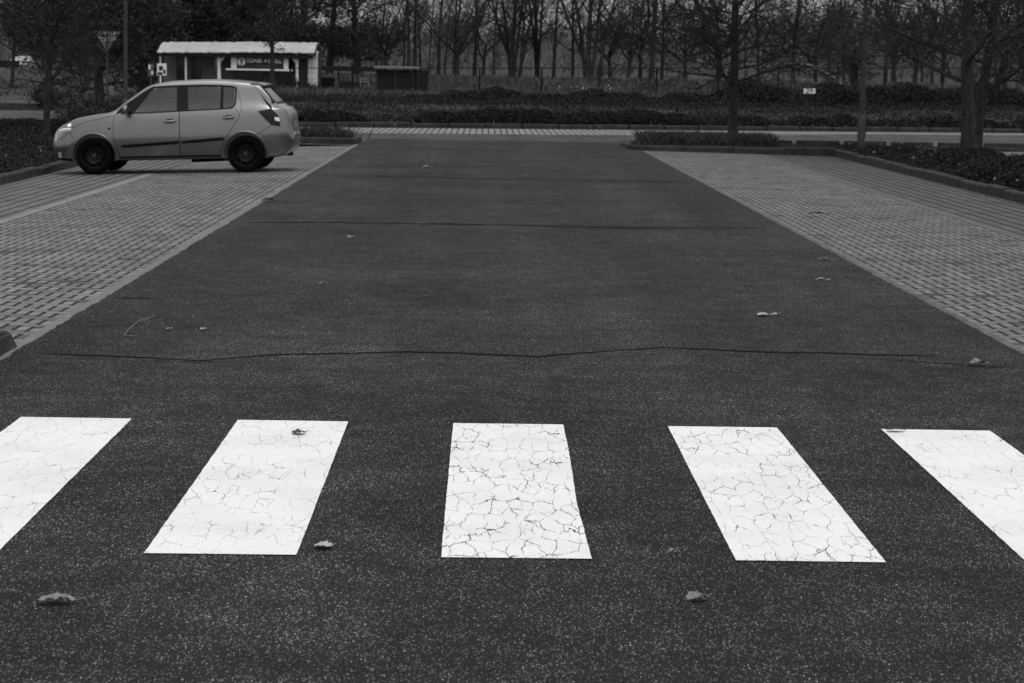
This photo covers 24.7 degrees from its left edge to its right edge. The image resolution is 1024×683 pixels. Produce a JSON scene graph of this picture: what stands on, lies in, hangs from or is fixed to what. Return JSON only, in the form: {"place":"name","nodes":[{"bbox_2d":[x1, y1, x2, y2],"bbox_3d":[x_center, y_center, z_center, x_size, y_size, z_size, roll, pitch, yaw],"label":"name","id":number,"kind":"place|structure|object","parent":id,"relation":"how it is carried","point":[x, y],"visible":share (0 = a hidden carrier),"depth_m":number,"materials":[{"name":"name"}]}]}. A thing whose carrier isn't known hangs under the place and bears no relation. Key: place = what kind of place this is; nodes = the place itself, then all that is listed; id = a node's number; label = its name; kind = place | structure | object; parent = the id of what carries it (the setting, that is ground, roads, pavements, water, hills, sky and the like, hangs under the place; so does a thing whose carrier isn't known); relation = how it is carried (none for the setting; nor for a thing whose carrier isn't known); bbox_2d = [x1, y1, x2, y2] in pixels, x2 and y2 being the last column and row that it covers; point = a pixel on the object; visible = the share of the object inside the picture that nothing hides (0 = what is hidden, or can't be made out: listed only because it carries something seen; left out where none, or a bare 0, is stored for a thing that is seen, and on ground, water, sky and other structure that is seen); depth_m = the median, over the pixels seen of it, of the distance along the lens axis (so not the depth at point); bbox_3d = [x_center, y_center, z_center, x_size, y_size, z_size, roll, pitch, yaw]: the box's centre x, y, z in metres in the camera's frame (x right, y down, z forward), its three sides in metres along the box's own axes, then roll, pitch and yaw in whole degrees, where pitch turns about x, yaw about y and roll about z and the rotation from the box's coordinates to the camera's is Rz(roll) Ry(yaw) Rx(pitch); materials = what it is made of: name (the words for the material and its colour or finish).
{"place":"outdoors","nodes":[
{"label":"outdoors","id":0,"kind":"place"},
{"bbox_2d":[0,102,65,114],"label":"grass","id":1,"kind":"structure","parent":0,"point":[23,107],"depth_m":82.66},
{"bbox_2d":[51,88,83,108],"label":"bush","id":2,"kind":"object","parent":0,"point":[61,97],"visible":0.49,"depth_m":82.22,"materials":[{"name":"black plant"}]},
{"bbox_2d":[0,159,191,224],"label":"grass joint paving","id":3,"kind":"structure","parent":0,"point":[23,196],"depth_m":33.73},
{"bbox_2d":[0,174,153,223],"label":"paving divider","id":4,"kind":"object","parent":3,"relation":"on","point":[8,219],"visible":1,"depth_m":29.28,"materials":[{"name":"concrete"}]},
{"bbox_2d":[53,79,300,173],"bbox_3d":[-5.339,-3.444,37.347,3.844,1.457,1.876,-1,7,1],"label":"parked car","id":5,"kind":"object","parent":3,"relation":"on","point":[250,129],"visible":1,"depth_m":36.64,"materials":[{"name":"paint"}]},
{"bbox_2d":[0,145,352,342],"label":"herringbone paving","id":6,"kind":"structure","parent":0,"point":[57,262],"depth_m":23.74,"materials":[{"name":"brick"}]},
{"bbox_2d":[0,329,16,355],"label":"kerb","id":7,"kind":"structure","parent":6,"relation":"on","point":[7,343],"depth_m":13.35,"materials":[{"name":"concrete"}]},
{"bbox_2d":[299,125,372,140],"bbox_3d":[-4.021,-4.489,50.279,2.105,0.300,2.002,1,7,-1],"label":"hedge","id":8,"kind":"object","parent":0,"point":[322,131],"depth_m":49.71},
{"bbox_2d":[0,138,1023,682],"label":"road","id":9,"kind":"structure","parent":0,"point":[548,404],"depth_m":10.10,"materials":[{"name":"asphalt"}]},
{"bbox_2d":[38,592,85,600],"bbox_3d":[-1.378,0.781,7.132,0.125,0.021,0.098,4,7,25],"label":"fallen leaf","id":10,"kind":"object","parent":9,"relation":"on","point":[55,596],"visible":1,"depth_m":7.14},
{"bbox_2d":[0,144,357,359],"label":"paving edge strip","id":11,"kind":"object","parent":9,"relation":"on","point":[52,325],"visible":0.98,"depth_m":18.04,"materials":[{"name":"concrete"}]},
{"bbox_2d":[643,151,1023,353],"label":"paving edge strip","id":12,"kind":"object","parent":9,"relation":"on","point":[990,334],"visible":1,"depth_m":19.33,"materials":[{"name":"concrete"}]},
{"bbox_2d":[0,35,1023,240],"bbox_3d":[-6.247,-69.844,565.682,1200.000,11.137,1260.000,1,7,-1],"label":"ground","id":13,"kind":"structure","parent":0,"point":[7,72],"depth_m":131.34,"materials":[{"name":"black soil"}]},
{"bbox_2d":[0,0,50,87],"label":"street tree","id":14,"kind":"object","parent":13,"relation":"on","point":[6,9],"visible":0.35,"depth_m":118.76,"materials":[{"name":"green plant"}]},
{"bbox_2d":[0,140,56,173],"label":"planting bed","id":15,"kind":"object","parent":13,"relation":"on","point":[25,160],"visible":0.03,"depth_m":40.08,"materials":[{"name":"soil"}]},
{"bbox_2d":[0,124,59,173],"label":"ground cover","id":16,"kind":"object","parent":15,"relation":"on","point":[30,141],"visible":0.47,"depth_m":41.39,"materials":[{"name":"black plant"}]},
{"bbox_2d":[0,117,70,141],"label":"hedge","id":17,"kind":"object","parent":15,"relation":"on","point":[55,124],"visible":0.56,"depth_m":49.91,"materials":[{"name":"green plant"}]},
{"bbox_2d":[0,0,149,140],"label":"street tree","id":18,"kind":"object","parent":15,"relation":"on","point":[53,24],"visible":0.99,"depth_m":46.86,"materials":[{"name":"black plant"}]},
{"bbox_2d":[54,78,129,121],"bbox_3d":[-9.247,-5.171,51.975,1.852,1.479,1.820,1,7,-1],"label":"bush","id":19,"kind":"object","parent":15,"relation":"on","point":[92,110],"visible":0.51,"depth_m":51.84,"materials":[{"name":"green plant"}]},
{"bbox_2d":[65,93,231,119],"bbox_3d":[-7.720,-5.207,53.865,5.010,1.106,1.442,1,7,-1],"label":"hedge","id":20,"kind":"object","parent":15,"relation":"on","point":[214,102],"visible":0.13,"depth_m":53.59,"materials":[{"name":"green plant"}]},
{"bbox_2d":[0,160,78,184],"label":"kerb","id":21,"kind":"structure","parent":13,"relation":"on","point":[24,174],"depth_m":36.32,"materials":[{"name":"concrete"}]},
{"bbox_2d":[20,78,59,107],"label":"bush","id":22,"kind":"object","parent":13,"relation":"on","point":[38,95],"visible":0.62,"depth_m":83.23,"materials":[{"name":"black plant"}]},
{"bbox_2d":[3,0,143,69],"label":"dense tree","id":23,"kind":"object","parent":13,"relation":"on","point":[55,37],"visible":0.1,"depth_m":147.45,"materials":[{"name":"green plant"}]},
{"bbox_2d":[56,5,107,104],"bbox_3d":[-10.564,-6.710,57.401,1.282,3.110,1.464,7,9,40],"label":"street tree","id":24,"kind":"object","parent":13,"relation":"on","point":[80,53],"visible":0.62,"depth_m":57.33,"materials":[{"name":"black plant"}]},
{"bbox_2d":[0,0,182,99],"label":"dense tree","id":25,"kind":"object","parent":13,"relation":"on","point":[142,11],"visible":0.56,"depth_m":100.50,"materials":[{"name":"black plant"}]},
{"bbox_2d":[94,31,119,96],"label":"yield sign","id":26,"kind":"object","parent":13,"relation":"on","point":[112,38],"visible":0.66,"depth_m":77.21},
{"bbox_2d":[122,0,127,103],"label":"lamp post","id":27,"kind":"object","parent":13,"relation":"on","point":[125,86],"visible":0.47,"depth_m":61.41,"materials":[{"name":"black metal"}]},
{"bbox_2d":[56,0,203,94],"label":"dense tree","id":28,"kind":"object","parent":13,"relation":"on","point":[159,34],"visible":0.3,"depth_m":106.42,"materials":[{"name":"black plant"}]},
{"bbox_2d":[128,0,259,89],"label":"dense tree","id":29,"kind":"object","parent":13,"relation":"on","point":[211,13],"visible":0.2,"depth_m":109.86,"materials":[{"name":"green plant"}]},
{"bbox_2d":[136,0,285,94],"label":"dense tree","id":30,"kind":"object","parent":13,"relation":"on","point":[193,19],"visible":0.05,"depth_m":111.78,"materials":[{"name":"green plant"}]},
{"bbox_2d":[157,41,321,93],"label":"kiosk","id":31,"kind":"object","parent":13,"relation":"on","point":[248,61],"visible":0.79,"depth_m":96.80,"materials":[{"name":"white metal"}]},
{"bbox_2d":[177,56,188,87],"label":"door","id":32,"kind":"structure","parent":31,"relation":"in","point":[180,59],"depth_m":97.45,"materials":[{"name":"black glass"}]},
{"bbox_2d":[191,57,201,92],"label":"door","id":33,"kind":"structure","parent":31,"relation":"in","point":[196,62],"depth_m":97.45,"materials":[{"name":"black glass"}]},
{"bbox_2d":[234,68,262,81],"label":"window","id":34,"kind":"structure","parent":31,"relation":"in","point":[249,75],"depth_m":97.49,"materials":[{"name":"black glass"}]},
{"bbox_2d":[278,60,295,83],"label":"window","id":35,"kind":"structure","parent":31,"relation":"in","point":[282,75],"depth_m":97.52,"materials":[{"name":"black glass"}]},
{"bbox_2d":[178,0,322,41],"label":"dense tree","id":36,"kind":"object","parent":13,"relation":"on","point":[252,38],"visible":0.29,"depth_m":110.28,"materials":[{"name":"black plant"}]},
{"bbox_2d":[213,0,317,87],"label":"street tree","id":37,"kind":"object","parent":13,"relation":"on","point":[270,31],"visible":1,"depth_m":75.33,"materials":[{"name":"black plant"}]},
{"bbox_2d":[248,0,355,50],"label":"dense tree","id":38,"kind":"object","parent":13,"relation":"on","point":[313,37],"visible":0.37,"depth_m":116.20,"materials":[{"name":"black plant"}]},
{"bbox_2d":[297,107,370,125],"bbox_3d":[-4.855,-6.053,63.202,1.908,0.517,1.525,-1,7,-21],"label":"hedge","id":39,"kind":"object","parent":13,"relation":"on","point":[313,115],"visible":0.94,"depth_m":62.73,"materials":[{"name":"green plant"}]},
{"bbox_2d":[286,0,390,72],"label":"dense tree","id":40,"kind":"object","parent":13,"relation":"on","point":[328,61],"visible":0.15,"depth_m":124.32,"materials":[{"name":"black plant"}]},
{"bbox_2d":[322,66,375,83],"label":"board fence","id":41,"kind":"object","parent":13,"relation":"on","point":[363,70],"visible":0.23,"depth_m":103.23,"materials":[{"name":"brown wood"}]},
{"bbox_2d":[305,0,409,74],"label":"dense tree","id":42,"kind":"object","parent":13,"relation":"on","point":[354,11],"visible":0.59,"depth_m":119.92,"materials":[{"name":"black plant"}]},
{"bbox_2d":[328,0,425,69],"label":"tree","id":43,"kind":"object","parent":13,"relation":"on","point":[380,39],"visible":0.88,"depth_m":115.67,"materials":[{"name":"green plant"}]},
{"bbox_2d":[374,66,427,93],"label":"wooden shelter","id":44,"kind":"object","parent":13,"relation":"on","point":[404,80],"visible":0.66,"depth_m":90.42,"materials":[{"name":"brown wood"}]},
{"bbox_2d":[380,0,449,69],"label":"tree","id":45,"kind":"object","parent":13,"relation":"on","point":[404,37],"visible":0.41,"depth_m":120.05,"materials":[{"name":"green plant"}]},
{"bbox_2d":[386,0,448,69],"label":"tree","id":46,"kind":"object","parent":13,"relation":"on","point":[420,62],"visible":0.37,"depth_m":122.92,"materials":[{"name":"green plant"}]},
{"bbox_2d":[394,0,444,69],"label":"tree","id":47,"kind":"object","parent":13,"relation":"on","point":[415,20],"visible":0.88,"depth_m":114.87,"materials":[{"name":"black plant"}]},
{"bbox_2d":[405,0,457,74],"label":"tree","id":48,"kind":"object","parent":13,"relation":"on","point":[439,46],"visible":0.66,"depth_m":116.96,"materials":[{"name":"black plant"}]},
{"bbox_2d":[423,0,470,75],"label":"tree","id":49,"kind":"object","parent":13,"relation":"on","point":[446,47],"visible":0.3,"depth_m":124.97,"materials":[{"name":"black plant"}]},
{"bbox_2d":[390,0,521,75],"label":"tree","id":50,"kind":"object","parent":13,"relation":"on","point":[458,51],"visible":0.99,"depth_m":113.87,"materials":[{"name":"black plant"}]},
{"bbox_2d":[455,0,500,75],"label":"tree","id":51,"kind":"object","parent":13,"relation":"on","point":[475,56],"visible":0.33,"depth_m":117.97,"materials":[{"name":"black plant"}]},
{"bbox_2d":[432,0,547,75],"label":"tree","id":52,"kind":"object","parent":13,"relation":"on","point":[485,50],"visible":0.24,"depth_m":124.01,"materials":[{"name":"black plant"}]},
{"bbox_2d":[0,0,979,42],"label":"treeline","id":53,"kind":"object","parent":13,"relation":"on","point":[793,13],"visible":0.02,"depth_m":308.98,"materials":[{"name":"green plant"}]},
{"bbox_2d":[0,0,1022,81],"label":"wood","id":54,"kind":"object","parent":13,"relation":"on","point":[954,66],"visible":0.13,"depth_m":180.64,"materials":[{"name":"black plant"}]},
{"bbox_2d":[471,0,559,77],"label":"tree","id":55,"kind":"object","parent":13,"relation":"on","point":[512,58],"visible":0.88,"depth_m":116.06,"materials":[{"name":"black plant"}]},
{"bbox_2d":[498,0,567,77],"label":"tree","id":56,"kind":"object","parent":13,"relation":"on","point":[536,44],"visible":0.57,"depth_m":117.87,"materials":[{"name":"black plant"}]},
{"bbox_2d":[51,87,1023,128],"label":"ground cover","id":57,"kind":"object","parent":13,"relation":"on","point":[349,101],"visible":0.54,"depth_m":71.37,"materials":[{"name":"black plant"}]},
{"bbox_2d":[517,0,598,77],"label":"tree","id":58,"kind":"object","parent":13,"relation":"on","point":[572,61],"visible":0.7,"depth_m":116.89,"materials":[{"name":"black plant"}]},
{"bbox_2d":[409,106,711,125],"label":"hedge","id":59,"kind":"object","parent":13,"relation":"on","point":[489,114],"visible":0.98,"depth_m":65.02,"materials":[{"name":"black plant"}]},
{"bbox_2d":[537,0,588,77],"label":"tree","id":60,"kind":"object","parent":13,"relation":"on","point":[554,57],"visible":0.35,"depth_m":121.98,"materials":[{"name":"black plant"}]},
{"bbox_2d":[404,86,726,105],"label":"hedge","id":61,"kind":"object","parent":13,"relation":"on","point":[502,92],"visible":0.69,"depth_m":74.33,"materials":[{"name":"black plant"}]},
{"bbox_2d":[534,0,643,78],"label":"tree","id":62,"kind":"object","parent":13,"relation":"on","point":[587,62],"visible":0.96,"depth_m":114.18,"materials":[{"name":"black plant"}]},
{"bbox_2d":[546,0,651,77],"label":"tree","id":63,"kind":"object","parent":13,"relation":"on","point":[609,55],"visible":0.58,"depth_m":118.93,"materials":[{"name":"black plant"}]},
{"bbox_2d":[582,0,679,77],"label":"tree","id":64,"kind":"object","parent":13,"relation":"on","point":[628,60],"visible":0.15,"depth_m":138.69,"materials":[{"name":"black plant"}]},
{"bbox_2d":[604,0,690,79],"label":"tree","id":65,"kind":"object","parent":13,"relation":"on","point":[661,72],"visible":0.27,"depth_m":119.83,"materials":[{"name":"black plant"}]},
{"bbox_2d":[581,0,719,77],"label":"tree","id":66,"kind":"object","parent":13,"relation":"on","point":[643,48],"visible":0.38,"depth_m":120.30,"materials":[{"name":"black plant"}]},
{"bbox_2d":[620,0,684,80],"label":"tree","id":67,"kind":"object","parent":13,"relation":"on","point":[652,61],"visible":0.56,"depth_m":115.08,"materials":[{"name":"black plant"}]},
{"bbox_2d":[290,67,1015,96],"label":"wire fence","id":68,"kind":"object","parent":13,"relation":"on","point":[542,68],"visible":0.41,"depth_m":92.41,"materials":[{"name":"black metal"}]},
{"bbox_2d":[299,122,1023,132],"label":"kerb","id":69,"kind":"structure","parent":13,"relation":"on","point":[608,127],"depth_m":65.24,"materials":[{"name":"concrete"}]},
{"bbox_2d":[617,0,730,80],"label":"tree","id":70,"kind":"object","parent":13,"relation":"on","point":[683,53],"visible":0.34,"depth_m":116.11,"materials":[{"name":"black plant"}]},
{"bbox_2d":[666,0,790,78],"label":"tree","id":71,"kind":"object","parent":13,"relation":"on","point":[752,21],"visible":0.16,"depth_m":117.94,"materials":[{"name":"black plant"}]},
{"bbox_2d":[721,0,792,78],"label":"tree","id":72,"kind":"object","parent":13,"relation":"on","point":[758,52],"visible":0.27,"depth_m":121.23,"materials":[{"name":"black plant"}]},
{"bbox_2d":[748,0,825,81],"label":"tree","id":73,"kind":"object","parent":13,"relation":"on","point":[794,61],"visible":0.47,"depth_m":116.24,"materials":[{"name":"black plant"}]},
{"bbox_2d":[710,77,874,107],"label":"hedge","id":74,"kind":"object","parent":13,"relation":"on","point":[833,93],"visible":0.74,"depth_m":76.74,"materials":[{"name":"black plant"}]},
{"bbox_2d":[754,0,857,81],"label":"tree","id":75,"kind":"object","parent":13,"relation":"on","point":[814,28],"visible":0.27,"depth_m":122.70,"materials":[{"name":"black plant"}]},
{"bbox_2d":[794,0,876,82],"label":"tree","id":76,"kind":"object","parent":13,"relation":"on","point":[840,8],"visible":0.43,"depth_m":120.31,"materials":[{"name":"black plant"}]},
{"bbox_2d":[793,24,898,90],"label":"broken tree","id":77,"kind":"object","parent":13,"relation":"on","point":[853,79],"visible":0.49,"depth_m":83.42,"materials":[{"name":"black plant"}]},
{"bbox_2d":[701,113,1023,128],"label":"hedge","id":78,"kind":"object","parent":13,"relation":"on","point":[852,121],"visible":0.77,"depth_m":68.50,"materials":[{"name":"black plant"}]},
{"bbox_2d":[849,0,918,83],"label":"tree","id":79,"kind":"object","parent":13,"relation":"on","point":[889,24],"visible":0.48,"depth_m":117.25,"materials":[{"name":"black plant"}]},
{"bbox_2d":[836,0,956,82],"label":"tree","id":80,"kind":"object","parent":13,"relation":"on","point":[893,71],"visible":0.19,"depth_m":133.73,"materials":[{"name":"black plant"}]},
{"bbox_2d":[835,147,981,182],"bbox_3d":[7.987,-2.727,38.535,2.030,0.059,29.000,1,7,-1],"label":"planting bed","id":81,"kind":"object","parent":13,"relation":"on","point":[903,163],"visible":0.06,"depth_m":43.27,"materials":[{"name":"soil"}]},
{"bbox_2d":[857,0,867,148],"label":"lamp post","id":82,"kind":"object","parent":81,"relation":"on","point":[861,133],"visible":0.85,"depth_m":50.38,"materials":[{"name":"black metal"}]},
{"bbox_2d":[808,0,1023,147],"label":"lime tree","id":83,"kind":"object","parent":81,"relation":"on","point":[980,107],"visible":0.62,"depth_m":47.97,"materials":[{"name":"black plant"}]},
{"bbox_2d":[822,142,1023,191],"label":"ground cover","id":84,"kind":"object","parent":81,"relation":"on","point":[895,151],"visible":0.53,"depth_m":43.85,"materials":[{"name":"black plant"}]},
{"bbox_2d":[826,0,1023,147],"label":"lime tree","id":85,"kind":"object","parent":81,"relation":"on","point":[968,64],"visible":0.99,"depth_m":44.71,"materials":[{"name":"black plant"}]},
{"bbox_2d":[920,145,1023,167],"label":"hedge","id":86,"kind":"object","parent":81,"relation":"on","point":[952,154],"visible":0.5,"depth_m":40.23,"materials":[{"name":"black plant"}]},
{"bbox_2d":[947,157,1023,190],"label":"hedge","id":87,"kind":"object","parent":81,"relation":"on","point":[1010,171],"visible":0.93,"depth_m":35.42,"materials":[{"name":"black plant"}]},
{"bbox_2d":[860,0,961,83],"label":"tree","id":88,"kind":"object","parent":13,"relation":"on","point":[915,73],"visible":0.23,"depth_m":122.19,"materials":[{"name":"black plant"}]},
{"bbox_2d":[848,0,1011,84],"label":"tree","id":89,"kind":"object","parent":13,"relation":"on","point":[945,43],"visible":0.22,"depth_m":118.19,"materials":[{"name":"black plant"}]},
{"bbox_2d":[865,80,1023,108],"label":"hedge","id":90,"kind":"object","parent":13,"relation":"on","point":[913,92],"visible":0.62,"depth_m":79.28,"materials":[{"name":"black plant"}]},
{"bbox_2d":[945,0,1022,85],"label":"tree","id":91,"kind":"object","parent":13,"relation":"on","point":[998,48],"visible":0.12,"depth_m":120.33,"materials":[{"name":"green plant"}]},
{"bbox_2d":[0,96,1023,149],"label":"street","id":92,"kind":"structure","parent":0,"point":[14,114],"depth_m":59.45,"materials":[{"name":"asphalt"}]},
{"bbox_2d":[299,137,356,145],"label":"kerb","id":93,"kind":"structure","parent":92,"relation":"on","point":[308,141],"depth_m":49.28,"materials":[{"name":"concrete"}]},
{"bbox_2d":[780,140,1023,147],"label":"kerb","id":94,"kind":"structure","parent":92,"relation":"on","point":[917,144],"depth_m":53.76,"materials":[{"name":"concrete"}]},
{"bbox_2d":[835,149,1023,203],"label":"kerb","id":95,"kind":"structure","parent":92,"relation":"on","point":[1003,192],"depth_m":37.67,"materials":[{"name":"concrete"}]},
{"bbox_2d":[22,0,1021,41],"label":"sky","id":96,"kind":"structure","parent":0,"point":[569,2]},
{"bbox_2d":[204,71,1023,99],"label":"grass","id":97,"kind":"structure","parent":0,"point":[438,84],"depth_m":105.49,"materials":[{"name":"plant"}]},
{"bbox_2d":[301,127,1023,134],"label":"parking strip","id":98,"kind":"object","parent":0,"point":[497,131],"visible":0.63,"depth_m":62.28,"materials":[{"name":"concrete"}]},
{"bbox_2d":[631,129,782,147],"bbox_3d":[4.151,-4.369,50.366,3.302,0.338,2.647,1,7,-1],"label":"hedge","id":99,"kind":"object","parent":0,"point":[716,138],"depth_m":49.40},
{"bbox_2d":[582,0,860,133],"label":"lime tree","id":100,"kind":"object","parent":99,"relation":"on","point":[734,29],"visible":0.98,"depth_m":52.45,"materials":[{"name":"black plant"}]},
{"bbox_2d":[632,140,839,147],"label":"grass","id":101,"kind":"structure","parent":0,"point":[790,144],"depth_m":49.35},
{"bbox_2d":[646,151,1023,348],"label":"herringbone paving","id":102,"kind":"structure","parent":0,"point":[972,273],"depth_m":24.68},
{"bbox_2d":[631,145,834,156],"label":"kerb","id":103,"kind":"structure","parent":102,"relation":"on","point":[806,151],"depth_m":48.71,"materials":[{"name":"concrete"}]},
{"bbox_2d":[764,154,1023,235],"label":"grass joint paving","id":104,"kind":"structure","parent":0,"point":[1004,214],"depth_m":34.51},
{"bbox_2d":[756,154,1023,240],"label":"paving divider","id":105,"kind":"object","parent":104,"relation":"on","point":[989,227],"visible":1,"depth_m":31.26,"materials":[{"name":"concrete"}]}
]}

